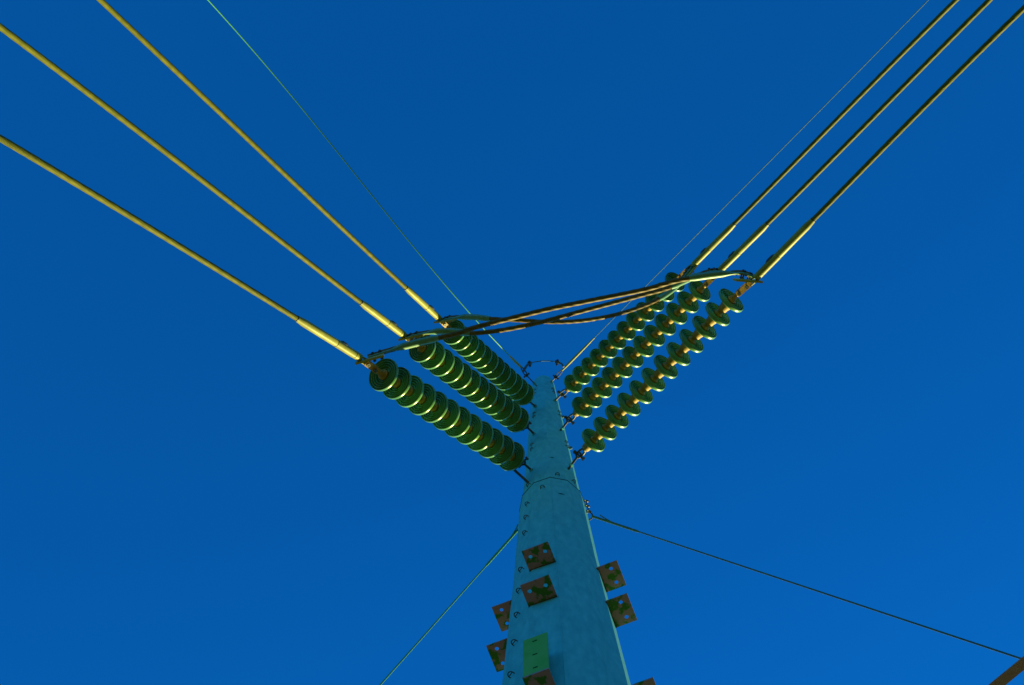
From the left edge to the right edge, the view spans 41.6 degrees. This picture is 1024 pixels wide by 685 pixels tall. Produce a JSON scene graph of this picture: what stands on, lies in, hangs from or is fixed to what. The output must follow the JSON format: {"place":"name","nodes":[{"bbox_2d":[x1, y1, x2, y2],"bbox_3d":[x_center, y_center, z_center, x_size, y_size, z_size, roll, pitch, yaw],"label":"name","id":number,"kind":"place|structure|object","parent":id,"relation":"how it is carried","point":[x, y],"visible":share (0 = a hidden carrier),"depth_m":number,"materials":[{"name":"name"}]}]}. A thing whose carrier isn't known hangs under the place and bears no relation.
{"place":"outdoors","nodes":[
{"label":"outdoors","id":0,"kind":"place"},
{"bbox_2d":[0,0,1023,684],"label":"sky","id":1,"kind":"structure","parent":0,"point":[198,486],"materials":[{"name":"blue"}]},
{"label":"ground","id":2,"kind":"structure","parent":0,"visible":0},
{"bbox_2d":[486,374,655,684],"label":"steel pole","id":3,"kind":"object","parent":2,"relation":"on","point":[562,615],"visible":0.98,"depth_m":7.31,"materials":[{"name":"teal metal"}]},
{"bbox_2d":[208,0,529,377],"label":"shield wire","id":4,"kind":"object","parent":3,"relation":"attached to","point":[516,363],"visible":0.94,"depth_m":12.40,"materials":[{"name":"metal"}]},
{"bbox_2d":[361,357,528,470],"bbox_3d":[-0.428,0.524,9.402,0.228,0.228,2.027,-45,-41,6],"label":"insulator string","id":5,"kind":"object","parent":3,"relation":"attached to","point":[405,388],"visible":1,"depth_m":9.29,"materials":[{"name":"green glass"}]},
{"bbox_2d":[0,134,383,364],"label":"conductor","id":6,"kind":"object","parent":5,"relation":"attached to","point":[345,348],"visible":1,"depth_m":7.41,"materials":[{"name":"metal"}]},
{"bbox_2d":[379,524,517,684],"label":"guy wire","id":7,"kind":"object","parent":3,"relation":"attached to","point":[487,564],"visible":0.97,"depth_m":8.64,"materials":[{"name":"metal"}]},
{"bbox_2d":[406,334,531,432],"bbox_3d":[-0.331,0.329,10.633,0.224,2.054,0.223,-41,-126,6],"label":"insulator string","id":8,"kind":"object","parent":3,"relation":"attached to","point":[444,365],"visible":0.97,"depth_m":10.57,"materials":[{"name":"green glass"}]},
{"bbox_2d":[0,23,423,340],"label":"conductor","id":9,"kind":"object","parent":8,"relation":"hanging from","point":[364,305],"visible":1,"depth_m":7.95,"materials":[{"name":"metal"}]},
{"bbox_2d":[440,318,533,405],"bbox_3d":[-0.217,0.175,11.840,0.221,1.872,0.221,-37,-122,6],"label":"insulator string","id":10,"kind":"object","parent":3,"relation":"attached to","point":[487,362],"visible":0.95,"depth_m":11.81,"materials":[{"name":"green glass"}]},
{"bbox_2d":[97,0,456,322],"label":"conductor","id":11,"kind":"object","parent":10,"relation":"attached to","point":[420,301],"visible":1,"depth_m":9.05,"materials":[{"name":"metal"}]},
{"bbox_2d":[522,359,563,371],"bbox_3d":[0.321,0.227,13.888,0.438,0.318,0.090,-3,-81,1],"label":"bonding jumper","id":12,"kind":"object","parent":3,"relation":"attached to","point":[557,362],"visible":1,"depth_m":13.91,"materials":[{"name":"black metal"}]},
{"bbox_2d":[557,264,693,397],"bbox_3d":[1.002,-0.080,12.177,0.196,0.196,2.250,37,-46,-5],"label":"insulator string","id":13,"kind":"object","parent":3,"relation":"attached to","point":[585,371],"visible":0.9,"depth_m":12.25,"materials":[{"name":"green glass"}]},
{"bbox_2d":[441,265,693,323],"bbox_3d":[0.483,-0.295,11.142,2.180,0.756,0.248,-10,-82,2],"label":"jumper cable","id":14,"kind":"object","parent":13,"relation":"hanging from","point":[660,297],"visible":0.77,"depth_m":10.94,"materials":[{"name":"metal"}]},
{"bbox_2d":[686,0,958,275],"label":"conductor","id":15,"kind":"object","parent":13,"relation":"attached to","point":[711,246],"visible":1,"depth_m":10.26,"materials":[{"name":"metal"}]},
{"bbox_2d":[564,278,715,424],"bbox_3d":[1.035,0.063,10.965,0.203,0.203,2.128,38,-51,-5],"label":"insulator string","id":16,"kind":"object","parent":3,"relation":"attached to","point":[596,392],"visible":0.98,"depth_m":10.94,"materials":[{"name":"green glass"}]},
{"bbox_2d":[406,267,718,340],"bbox_3d":[0.415,-0.269,10.055,2.418,0.729,0.118,-10,-82,2],"label":"jumper cable","id":17,"kind":"object","parent":16,"relation":"hanging from","point":[438,331],"visible":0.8,"depth_m":9.79,"materials":[{"name":"metal"}]},
{"bbox_2d":[718,0,991,269],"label":"conductor","id":18,"kind":"object","parent":16,"relation":"attached to","point":[733,256],"visible":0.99,"depth_m":9.40,"materials":[{"name":"metal"}]},
{"bbox_2d":[573,276,754,460],"bbox_3d":[1.082,0.199,9.706,0.210,0.210,2.045,39,-60,-5],"label":"insulator string","id":19,"kind":"object","parent":3,"relation":"attached to","point":[641,391],"visible":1,"depth_m":9.69,"materials":[{"name":"green glass"}]},
{"bbox_2d":[367,269,754,361],"bbox_3d":[0.350,-0.211,9.058,2.662,0.521,0.135,-11,-82,2],"label":"jumper cable","id":20,"kind":"object","parent":19,"relation":"attached to","point":[436,338],"visible":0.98,"depth_m":8.99,"materials":[{"name":"metal"}]},
{"bbox_2d":[733,4,1023,282],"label":"conductor","id":21,"kind":"object","parent":19,"relation":"attached to","point":[775,258],"visible":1,"depth_m":8.59,"materials":[{"name":"metal"}]},
{"bbox_2d":[553,0,927,379],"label":"shield wire","id":22,"kind":"object","parent":3,"relation":"attached to","point":[576,355],"visible":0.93,"depth_m":11.98,"materials":[{"name":"metal"}]},
{"bbox_2d":[592,515,1020,658],"bbox_3d":[3.682,1.649,4.003,6.403,10.701,0.041,-6,-82,1],"label":"guy wire","id":23,"kind":"object","parent":3,"relation":"attached to","point":[635,530],"visible":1,"depth_m":7.45,"materials":[{"name":"black metal"}]},
{"bbox_2d":[989,656,1023,684],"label":"angle bar","id":24,"kind":"object","parent":2,"relation":"on","point":[1013,671],"visible":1,"depth_m":5.54,"materials":[{"name":"brown metal"}]}
]}

